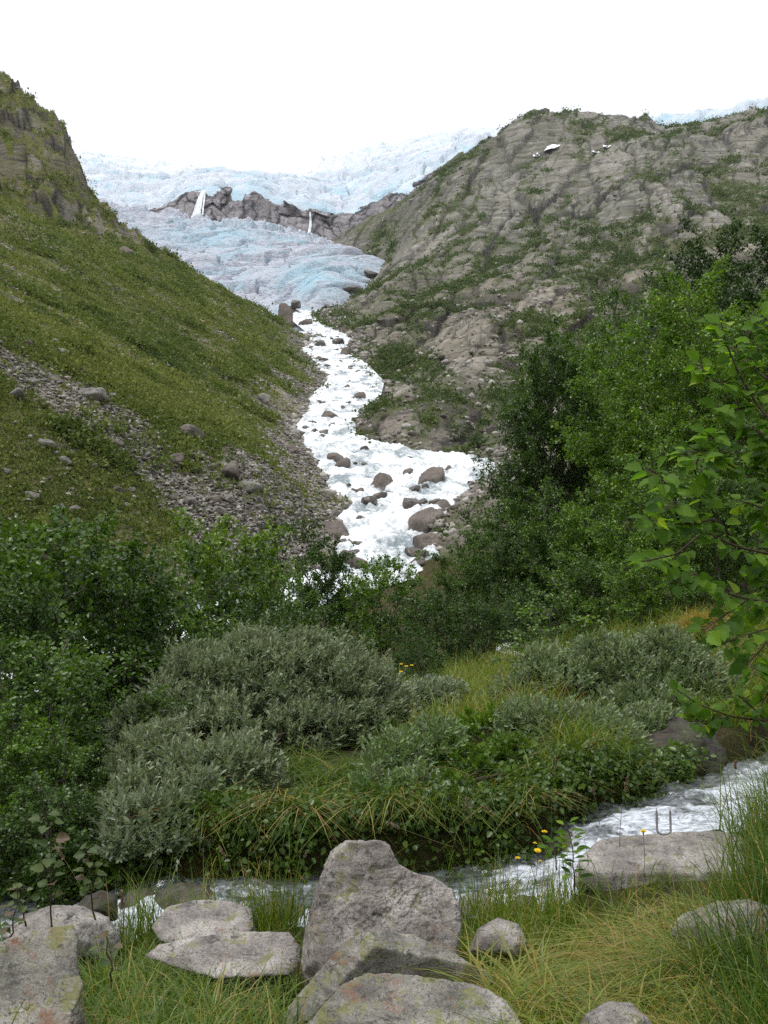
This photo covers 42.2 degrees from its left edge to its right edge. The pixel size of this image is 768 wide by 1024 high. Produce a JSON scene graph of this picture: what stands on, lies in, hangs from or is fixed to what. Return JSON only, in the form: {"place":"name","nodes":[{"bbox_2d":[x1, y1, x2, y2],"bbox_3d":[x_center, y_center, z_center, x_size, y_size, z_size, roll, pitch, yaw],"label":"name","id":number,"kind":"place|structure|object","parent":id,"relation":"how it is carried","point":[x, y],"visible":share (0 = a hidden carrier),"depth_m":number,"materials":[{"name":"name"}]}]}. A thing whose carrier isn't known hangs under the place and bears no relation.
{"place":"outdoors","nodes":[
{"label":"outdoors","id":0,"kind":"place"},
{"bbox_2d":[0,71,349,639],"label":"hillside","id":1,"kind":"structure","parent":0,"point":[15,158],"depth_m":168.22,"materials":[{"name":"green plant"}]},
{"bbox_2d":[78,387,108,402],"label":"boulder","id":2,"kind":"object","parent":1,"relation":"on","point":[98,393],"visible":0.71,"depth_m":67.54,"materials":[{"name":"stone"}]},
{"bbox_2d":[0,87,330,622],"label":"hillside bushes","id":3,"kind":"object","parent":1,"relation":"on","point":[192,287],"visible":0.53,"depth_m":125.21,"materials":[{"name":"green plant"}]},
{"bbox_2d":[0,70,351,624],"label":"hillside scrub","id":4,"kind":"object","parent":1,"relation":"on","point":[177,361],"visible":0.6,"depth_m":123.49,"materials":[{"name":"green plant"}]},
{"bbox_2d":[0,74,352,626],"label":"scree","id":5,"kind":"structure","parent":1,"relation":"on","point":[73,397],"depth_m":67.76,"materials":[{"name":"stone"}]},
{"bbox_2d":[179,424,204,438],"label":"boulder","id":6,"kind":"object","parent":1,"relation":"on","point":[188,428],"visible":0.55,"depth_m":70.77,"materials":[{"name":"stone"}]},
{"bbox_2d":[220,460,238,479],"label":"boulder","id":7,"kind":"object","parent":1,"relation":"on","point":[231,468],"visible":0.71,"depth_m":66.66,"materials":[{"name":"stone"}]},
{"bbox_2d":[239,480,262,492],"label":"boulder","id":8,"kind":"object","parent":1,"relation":"on","point":[254,487],"visible":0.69,"depth_m":66.17,"materials":[{"name":"stone"}]},
{"bbox_2d":[288,332,351,564],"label":"shingle","id":9,"kind":"object","parent":1,"relation":"on","point":[306,401],"visible":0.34,"depth_m":143.61,"materials":[{"name":"stone"}]},
{"bbox_2d":[324,520,348,538],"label":"boulder","id":10,"kind":"object","parent":1,"relation":"on","point":[338,528],"visible":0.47,"depth_m":69.49,"materials":[{"name":"stone"}]},
{"bbox_2d":[99,197,384,331],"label":"glacier","id":11,"kind":"object","parent":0,"point":[265,263],"visible":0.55,"depth_m":612.50,"materials":[{"name":"ice"}]},
{"bbox_2d":[278,303,298,325],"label":"boulder","id":12,"kind":"object","parent":11,"relation":"on","point":[288,311],"visible":0.44,"depth_m":457.81,"materials":[{"name":"stone"}]},
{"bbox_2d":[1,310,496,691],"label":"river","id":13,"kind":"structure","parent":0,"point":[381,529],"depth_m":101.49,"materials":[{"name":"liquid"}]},
{"bbox_2d":[370,472,392,490],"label":"boulder","id":14,"kind":"object","parent":13,"relation":"in","point":[381,481],"visible":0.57,"depth_m":90.34,"materials":[{"name":"stone"}]},
{"bbox_2d":[408,507,443,532],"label":"boulder","id":15,"kind":"object","parent":13,"relation":"in","point":[420,521],"visible":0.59,"depth_m":72.67,"materials":[{"name":"stone"}]},
{"bbox_2d":[412,533,441,549],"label":"boulder","id":16,"kind":"object","parent":13,"relation":"in","point":[421,541],"visible":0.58,"depth_m":67.19,"materials":[{"name":"stone"}]},
{"bbox_2d":[418,466,444,483],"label":"boulder","id":17,"kind":"object","parent":13,"relation":"in","point":[434,474],"visible":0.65,"depth_m":93.71,"materials":[{"name":"stone"}]},
{"bbox_2d":[149,163,445,239],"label":"cliff","id":18,"kind":"structure","parent":0,"point":[220,205],"depth_m":873.34,"materials":[{"name":"stone"}]},
{"bbox_2d":[191,190,205,217],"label":"waterfall","id":19,"kind":"structure","parent":18,"relation":"on","point":[198,206],"depth_m":864.86,"materials":[{"name":"liquid"}]},
{"bbox_2d":[0,731,767,1023],"bbox_3d":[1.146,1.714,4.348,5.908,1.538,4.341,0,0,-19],"label":"grass","id":20,"kind":"structure","parent":0,"point":[556,972],"depth_m":3.72,"materials":[{"name":"green plant"}]},
{"bbox_2d":[77,890,117,921],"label":"boulder","id":21,"kind":"object","parent":20,"relation":"on","point":[98,906],"visible":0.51,"depth_m":5.22,"materials":[{"name":"stone"}]},
{"bbox_2d":[467,918,526,959],"bbox_3d":[0.474,1.803,4.202,0.258,0.221,0.372,0,0,0],"label":"boulder","id":22,"kind":"object","parent":20,"relation":"on","point":[484,932],"visible":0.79,"depth_m":4.05,"materials":[{"name":"stone"}]},
{"bbox_2d":[580,1001,651,1023],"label":"boulder","id":23,"kind":"object","parent":20,"relation":"on","point":[609,1012],"visible":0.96,"depth_m":2.81,"materials":[{"name":"stone"}]},
{"bbox_2d":[0,501,767,1023],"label":"ground","id":24,"kind":"structure","parent":0,"point":[730,741],"depth_m":6.16,"materials":[{"name":"plant"}]},
{"bbox_2d":[0,883,24,937],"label":"sapling","id":25,"kind":"object","parent":24,"relation":"on","point":[10,913],"visible":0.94,"depth_m":3.88,"materials":[{"name":"green plant"}]},
{"bbox_2d":[10,882,38,926],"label":"sapling","id":26,"kind":"object","parent":24,"relation":"on","point":[35,897],"visible":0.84,"depth_m":3.98,"materials":[{"name":"green plant"}]},
{"bbox_2d":[0,694,75,859],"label":"birch tree","id":27,"kind":"object","parent":24,"relation":"on","point":[25,749],"visible":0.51,"depth_m":7.04,"materials":[{"name":"green plant"}]},
{"bbox_2d":[0,924,86,1023],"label":"boulder","id":28,"kind":"object","parent":24,"relation":"on","point":[39,969],"visible":0.98,"depth_m":2.82,"materials":[{"name":"stone"}]},
{"bbox_2d":[28,808,70,926],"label":"sapling","id":29,"kind":"object","parent":24,"relation":"on","point":[62,836],"visible":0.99,"depth_m":4.21,"materials":[{"name":"green plant"}]},
{"bbox_2d":[0,582,102,776],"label":"birch tree","id":30,"kind":"object","parent":24,"relation":"on","point":[25,627],"visible":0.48,"depth_m":9.18,"materials":[{"name":"green plant"}]},
{"bbox_2d":[0,766,109,911],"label":"birch tree","id":31,"kind":"object","parent":24,"relation":"on","point":[17,828],"visible":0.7,"depth_m":6.27,"materials":[{"name":"green plant"}]},
{"bbox_2d":[0,722,112,863],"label":"birch tree","id":32,"kind":"object","parent":24,"relation":"on","point":[60,771],"visible":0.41,"depth_m":7.00,"materials":[{"name":"green plant"}]},
{"bbox_2d":[3,905,119,966],"bbox_3d":[-1.512,2.003,4.697,0.549,0.378,0.584,0,0,0],"label":"boulder","id":33,"kind":"object","parent":24,"relation":"on","point":[81,919],"visible":0.41,"depth_m":4.52,"materials":[{"name":"stone"}]},
{"bbox_2d":[19,788,104,842],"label":"birch tree","id":34,"kind":"object","parent":24,"relation":"on","point":[83,820],"visible":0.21,"depth_m":6.56,"materials":[{"name":"green plant"}]},
{"bbox_2d":[0,501,139,789],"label":"birch tree","id":35,"kind":"object","parent":24,"relation":"on","point":[29,581],"visible":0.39,"depth_m":9.94,"materials":[{"name":"green plant"}]},
{"bbox_2d":[34,664,134,782],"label":"birch tree","id":36,"kind":"object","parent":24,"relation":"on","point":[102,708],"visible":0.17,"depth_m":9.47,"materials":[{"name":"green plant"}]},
{"bbox_2d":[72,842,106,919],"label":"sapling","id":37,"kind":"object","parent":24,"relation":"on","point":[79,855],"visible":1,"depth_m":4.32,"materials":[{"name":"green plant"}]},
{"bbox_2d":[0,617,196,831],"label":"birch tree","id":38,"kind":"object","parent":24,"relation":"on","point":[12,661],"visible":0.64,"depth_m":8.01,"materials":[{"name":"green plant"}]},
{"bbox_2d":[88,930,125,988],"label":"sapling","id":39,"kind":"object","parent":24,"relation":"on","point":[105,961],"visible":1,"depth_m":3.40,"materials":[{"name":"green plant"}]},
{"bbox_2d":[0,503,230,739],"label":"birch tree","id":40,"kind":"object","parent":24,"relation":"on","point":[103,635],"visible":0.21,"depth_m":11.05,"materials":[{"name":"green plant"}]},
{"bbox_2d":[69,594,195,704],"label":"birch tree","id":41,"kind":"object","parent":24,"relation":"on","point":[180,634],"visible":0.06,"depth_m":12.88,"materials":[{"name":"green plant"}]},
{"bbox_2d":[88,761,226,871],"bbox_3d":[-1.444,1.900,6.284,0.870,0.610,0.852,0,0,0],"label":"willow bush","id":42,"kind":"object","parent":24,"relation":"on","point":[117,830],"visible":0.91,"depth_m":6.13,"materials":[{"name":"green plant"}]},
{"bbox_2d":[42,530,289,745],"bbox_3d":[-2.487,1.546,10.735,2.430,2.675,1.982,0,0,31],"label":"birch tree","id":43,"kind":"object","parent":24,"relation":"on","point":[153,598],"visible":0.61,"depth_m":10.66,"materials":[{"name":"green plant"}]},
{"bbox_2d":[153,882,211,909],"bbox_3d":[-1.149,2.249,5.758,0.413,0.260,0.376,0,0,0],"label":"boulder","id":44,"kind":"object","parent":24,"relation":"on","point":[181,886],"visible":0.31,"depth_m":5.63,"materials":[{"name":"stone"}]},
{"bbox_2d":[118,577,260,686],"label":"birch tree","id":45,"kind":"object","parent":24,"relation":"on","point":[187,619],"visible":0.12,"depth_m":12.81,"materials":[{"name":"green plant"}]},
{"bbox_2d":[152,899,254,943],"bbox_3d":[-0.894,2.081,4.994,0.519,0.217,0.463,0,0,0],"label":"boulder","id":46,"kind":"object","parent":24,"relation":"on","point":[201,917],"visible":0.73,"depth_m":4.92,"materials":[{"name":"stone"}]},
{"bbox_2d":[146,931,300,992],"bbox_3d":[-0.636,1.830,4.016,0.617,0.269,0.439,0,0,0],"label":"boulder","id":47,"kind":"object","parent":24,"relation":"on","point":[244,947],"visible":0.87,"depth_m":3.91,"materials":[{"name":"stone"}]},
{"bbox_2d":[162,506,307,649],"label":"birch tree","id":48,"kind":"object","parent":24,"relation":"on","point":[209,559],"visible":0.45,"depth_m":15.97,"materials":[{"name":"green plant"}]},
{"bbox_2d":[205,569,301,686],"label":"birch tree","id":49,"kind":"object","parent":24,"relation":"on","point":[275,597],"visible":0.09,"depth_m":16.48,"materials":[{"name":"green plant"}]},
{"bbox_2d":[97,608,421,820],"bbox_3d":[-1.026,1.601,8.031,2.755,1.458,3.508,0,0,0],"label":"willow bush","id":50,"kind":"object","parent":24,"relation":"on","point":[244,715],"visible":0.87,"depth_m":8.36,"materials":[{"name":"green plant"}]},
{"bbox_2d":[208,545,324,632],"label":"birch tree","id":51,"kind":"object","parent":24,"relation":"on","point":[285,579],"visible":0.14,"depth_m":19.20,"materials":[{"name":"green plant"}]},
{"bbox_2d":[224,586,358,701],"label":"birch tree","id":52,"kind":"object","parent":24,"relation":"on","point":[290,610],"visible":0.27,"depth_m":14.04,"materials":[{"name":"green plant"}]},
{"bbox_2d":[238,513,356,632],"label":"birch tree","id":53,"kind":"object","parent":24,"relation":"on","point":[333,567],"visible":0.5,"depth_m":20.53,"materials":[{"name":"green plant"}]},
{"bbox_2d":[301,580,392,659],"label":"birch tree","id":54,"kind":"object","parent":24,"relation":"on","point":[347,627],"visible":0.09,"depth_m":20.90,"materials":[{"name":"green plant"}]},
{"bbox_2d":[319,618,375,686],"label":"birch tree","id":55,"kind":"object","parent":24,"relation":"on","point":[357,629],"visible":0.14,"depth_m":15.30,"materials":[{"name":"green plant"}]},
{"bbox_2d":[0,726,717,904],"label":"bank plants","id":56,"kind":"object","parent":24,"relation":"on","point":[682,759],"visible":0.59,"depth_m":6.17,"materials":[{"name":"green plant"}]},
{"bbox_2d":[301,840,461,984],"bbox_3d":[-0.011,1.606,4.011,0.636,0.611,0.681,0,0,0],"label":"boulder","id":57,"kind":"object","parent":24,"relation":"on","point":[363,886],"visible":0.76,"depth_m":3.85,"materials":[{"name":"stone"}]},
{"bbox_2d":[0,585,767,788],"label":"grass","id":58,"kind":"structure","parent":24,"relation":"on","point":[476,676],"depth_m":11.29,"materials":[{"name":"plant"}]},
{"bbox_2d":[0,753,767,942],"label":"creek","id":59,"kind":"structure","parent":24,"relation":"on","point":[636,820],"depth_m":6.14,"materials":[{"name":"liquid"}]},
{"bbox_2d":[119,887,155,908],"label":"boulder","id":60,"kind":"object","parent":59,"relation":"in","point":[134,898],"visible":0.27,"depth_m":5.80,"materials":[{"name":"stone"}]},
{"bbox_2d":[575,831,746,891],"bbox_3d":[1.567,2.079,5.692,1.039,0.457,0.825,0,0,0],"label":"boulder","id":61,"kind":"object","parent":59,"relation":"in","point":[668,849],"visible":0.58,"depth_m":5.48,"materials":[{"name":"stone"}]},
{"bbox_2d":[0,673,767,913],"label":"grass","id":62,"kind":"structure","parent":24,"relation":"on","point":[302,768],"depth_m":6.66,"materials":[{"name":"plant"}]},
{"bbox_2d":[276,929,493,1023],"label":"boulder","id":63,"kind":"object","parent":24,"relation":"on","point":[376,951],"visible":0.5,"depth_m":3.44,"materials":[{"name":"stone"}]},
{"bbox_2d":[335,549,434,671],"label":"birch tree","id":64,"kind":"object","parent":24,"relation":"on","point":[362,590],"visible":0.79,"depth_m":19.77,"materials":[{"name":"green plant"}]},
{"bbox_2d":[340,707,470,796],"bbox_3d":[0.147,1.732,6.997,0.795,0.571,1.562,0,0,14],"label":"willow bush","id":65,"kind":"object","parent":24,"relation":"on","point":[412,740],"visible":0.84,"depth_m":6.97,"materials":[{"name":"green plant"}]},
{"bbox_2d":[308,973,520,1023],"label":"boulder","id":66,"kind":"object","parent":24,"relation":"on","point":[381,998],"visible":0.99,"depth_m":2.90,"materials":[{"name":"stone"}]},
{"bbox_2d":[389,625,450,680],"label":"birch tree","id":67,"kind":"object","parent":24,"relation":"on","point":[414,656],"visible":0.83,"depth_m":14.43,"materials":[{"name":"green plant"}]},
{"bbox_2d":[370,578,470,671],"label":"birch tree","id":68,"kind":"object","parent":24,"relation":"on","point":[426,611],"visible":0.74,"depth_m":17.84,"materials":[{"name":"green plant"}]},
{"bbox_2d":[409,673,471,715],"bbox_3d":[0.431,1.828,9.572,1.051,0.564,0.664,0,0,-39],"label":"willow bush","id":69,"kind":"object","parent":24,"relation":"on","point":[421,687],"visible":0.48,"depth_m":9.54,"materials":[{"name":"green plant"}]},
{"bbox_2d":[418,537,497,657],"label":"birch tree","id":70,"kind":"object","parent":24,"relation":"on","point":[466,570],"visible":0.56,"depth_m":20.83,"materials":[{"name":"green plant"}]},
{"bbox_2d":[430,696,519,771],"bbox_3d":[0.683,1.764,7.986,0.615,0.412,1.674,0,0,29],"label":"bush","id":71,"kind":"object","parent":24,"relation":"on","point":[475,725],"visible":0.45,"depth_m":7.93,"materials":[{"name":"green plant"}]},
{"bbox_2d":[458,892,491,918],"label":"boulder","id":72,"kind":"object","parent":24,"relation":"on","point":[471,901],"visible":0.19,"depth_m":5.37,"materials":[{"name":"stone"}]},
{"bbox_2d":[422,730,545,799],"bbox_3d":[0.729,1.789,6.774,0.850,0.409,1.335,0,0,45],"label":"bush","id":73,"kind":"object","parent":24,"relation":"on","point":[477,759],"visible":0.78,"depth_m":6.83,"materials":[{"name":"green plant"}]},
{"bbox_2d":[447,591,531,666],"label":"birch tree","id":74,"kind":"object","parent":24,"relation":"on","point":[475,617],"visible":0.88,"depth_m":15.98,"materials":[{"name":"green plant"}]},
{"bbox_2d":[446,499,566,637],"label":"birch tree","id":75,"kind":"object","parent":24,"relation":"on","point":[470,539],"visible":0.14,"depth_m":24.38,"materials":[{"name":"green plant"}]},
{"bbox_2d":[455,520,560,642],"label":"birch tree","id":76,"kind":"object","parent":24,"relation":"on","point":[492,574],"visible":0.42,"depth_m":19.86,"materials":[{"name":"green plant"}]},
{"bbox_2d":[479,576,571,646],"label":"birch tree","id":77,"kind":"object","parent":24,"relation":"on","point":[522,603],"visible":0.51,"depth_m":16.90,"materials":[{"name":"green plant"}]},
{"bbox_2d":[486,599,567,670],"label":"birch tree","id":78,"kind":"object","parent":24,"relation":"on","point":[534,634],"visible":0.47,"depth_m":11.51,"materials":[{"name":"green plant"}]},
{"bbox_2d":[450,321,624,618],"bbox_3d":[4.177,-0.692,26.129,4.912,8.233,3.848,0,0,-2],"label":"birch tree","id":79,"kind":"object","parent":24,"relation":"on","point":[512,417],"visible":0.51,"depth_m":25.61,"materials":[{"name":"green plant"}]},
{"bbox_2d":[497,570,606,677],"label":"birch tree","id":80,"kind":"object","parent":24,"relation":"on","point":[579,619],"visible":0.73,"depth_m":10.55,"materials":[{"name":"green plant"}]},
{"bbox_2d":[477,476,627,635],"bbox_3d":[3.362,0.982,20.106,3.081,3.395,2.556,0,0,16],"label":"birch tree","id":81,"kind":"object","parent":24,"relation":"on","point":[536,535],"visible":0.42,"depth_m":19.82,"materials":[{"name":"green plant"}]},
{"bbox_2d":[538,835,574,869],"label":"weed","id":82,"kind":"object","parent":24,"relation":"on","point":[551,849],"visible":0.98,"depth_m":5.00,"materials":[{"name":"green plant"}]},
{"bbox_2d":[541,829,571,854],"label":"boulder","id":83,"kind":"object","parent":24,"relation":"on","point":[549,844],"visible":0.16,"depth_m":6.13,"materials":[{"name":"stone"}]},
{"bbox_2d":[514,550,617,636],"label":"birch tree","id":84,"kind":"object","parent":24,"relation":"on","point":[576,576],"visible":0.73,"depth_m":16.52,"materials":[{"name":"green plant"}]},
{"bbox_2d":[488,306,653,617],"bbox_3d":[4.994,-1.185,26.816,5.249,8.732,5.005,0,0,-27],"label":"birch tree","id":85,"kind":"object","parent":24,"relation":"on","point":[593,407],"visible":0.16,"depth_m":26.45,"materials":[{"name":"green plant"}]},
{"bbox_2d":[551,817,593,898],"bbox_3d":[0.939,1.712,4.938,0.213,0.394,0.186,0,0,0],"label":"weed","id":86,"kind":"object","parent":24,"relation":"on","point":[561,839],"visible":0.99,"depth_m":4.94,"materials":[{"name":"green plant"}]},
{"bbox_2d":[552,281,666,625],"bbox_3d":[6.305,-1.322,28.848,4.005,10.443,4.389,0,0,17],"label":"birch tree","id":87,"kind":"object","parent":24,"relation":"on","point":[615,317],"visible":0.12,"depth_m":28.27,"materials":[{"name":"green plant"}]},
{"bbox_2d":[479,620,752,752],"bbox_3d":[2.046,1.540,8.628,2.517,0.992,2.758,0,0,0],"label":"willow bush","id":88,"kind":"object","parent":24,"relation":"on","point":[649,652],"visible":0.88,"depth_m":8.92,"materials":[{"name":"green plant"}]},
{"bbox_2d":[545,467,689,628],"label":"birch tree","id":89,"kind":"object","parent":24,"relation":"on","point":[575,512],"visible":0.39,"depth_m":18.72,"materials":[{"name":"green plant"}]},
{"bbox_2d":[548,280,710,604],"bbox_3d":[5.826,-1.446,23.027,4.077,7.806,5.205,0,0,-1],"label":"birch tree","id":90,"kind":"object","parent":24,"relation":"on","point":[585,437],"visible":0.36,"depth_m":22.68,"materials":[{"name":"green plant"}]},
{"bbox_2d":[576,542,687,629],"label":"birch tree","id":91,"kind":"object","parent":24,"relation":"on","point":[632,579],"visible":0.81,"depth_m":15.00,"materials":[{"name":"green plant"}]},
{"bbox_2d":[577,427,765,619],"bbox_3d":[4.711,0.291,16.591,3.044,3.354,2.525,0,0,-7],"label":"birch tree","id":92,"kind":"object","parent":24,"relation":"on","point":[644,540],"visible":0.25,"depth_m":16.44,"materials":[{"name":"green plant"}]},
{"bbox_2d":[593,248,767,602],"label":"birch tree","id":93,"kind":"object","parent":24,"relation":"on","point":[652,397],"visible":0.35,"depth_m":20.72,"materials":[{"name":"green plant"}]},
{"bbox_2d":[635,717,727,775],"bbox_3d":[2.252,1.985,7.900,0.970,0.764,1.028,0,0,0],"label":"boulder","id":94,"kind":"object","parent":24,"relation":"on","point":[674,728],"visible":0.18,"depth_m":7.53,"materials":[{"name":"stone"}]},
{"bbox_2d":[623,301,767,738],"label":"birch tree","id":95,"kind":"object","parent":24,"relation":"on","point":[689,522],"visible":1,"depth_m":3.25,"materials":[{"name":"green plant"}]},
{"bbox_2d":[625,286,767,591],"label":"birch tree","id":96,"kind":"object","parent":24,"relation":"on","point":[720,395],"visible":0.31,"depth_m":18.96,"materials":[{"name":"green plant"}]},
{"bbox_2d":[628,207,764,521],"bbox_3d":[10.465,-4.095,32.876,6.378,11.860,6.082,0,0,-12],"label":"birch tree","id":97,"kind":"object","parent":24,"relation":"on","point":[699,253],"visible":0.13,"depth_m":32.57,"materials":[{"name":"green plant"}]},
{"bbox_2d":[668,440,767,609],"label":"birch tree","id":98,"kind":"object","parent":24,"relation":"on","point":[742,531],"visible":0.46,"depth_m":15.06,"materials":[{"name":"green plant"}]},
{"bbox_2d":[671,899,767,963],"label":"boulder","id":99,"kind":"object","parent":24,"relation":"on","point":[694,926],"visible":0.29,"depth_m":3.73,"materials":[{"name":"stone"}]},
{"bbox_2d":[679,224,767,549],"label":"birch tree","id":100,"kind":"object","parent":24,"relation":"on","point":[748,295],"visible":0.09,"depth_m":30.30,"materials":[{"name":"green plant"}]},
{"bbox_2d":[0,0,767,333],"label":"sky","id":101,"kind":"structure","parent":0,"point":[213,82],"materials":[{"name":"white"}]},
{"bbox_2d":[74,97,767,214],"bbox_3d":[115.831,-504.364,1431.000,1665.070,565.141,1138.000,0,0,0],"label":"glacier","id":102,"kind":"object","parent":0,"point":[352,181],"visible":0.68,"depth_m":1080.15,"materials":[{"name":"ice"}]},
{"bbox_2d":[320,108,767,558],"bbox_3d":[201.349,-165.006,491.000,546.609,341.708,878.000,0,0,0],"label":"mountain","id":103,"kind":"structure","parent":0,"point":[522,135],"depth_m":481.75,"materials":[{"name":"grey stone"}]},
{"bbox_2d":[444,422,475,440],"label":"bush","id":104,"kind":"object","parent":103,"relation":"on","point":[462,434],"visible":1,"depth_m":117.91,"materials":[{"name":"green plant"}]},
{"bbox_2d":[465,432,489,447],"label":"bush","id":105,"kind":"object","parent":103,"relation":"on","point":[476,438],"visible":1,"depth_m":111.78,"materials":[{"name":"green plant"}]},
{"bbox_2d":[308,104,767,537],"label":"mountain scrub","id":106,"kind":"object","parent":103,"relation":"on","point":[424,357],"visible":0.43,"depth_m":381.02,"materials":[{"name":"plant"}]},
{"bbox_2d":[319,111,767,550],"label":"rubble","id":107,"kind":"object","parent":103,"relation":"on","point":[499,450],"visible":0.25,"depth_m":222.62,"materials":[{"name":"stone"}]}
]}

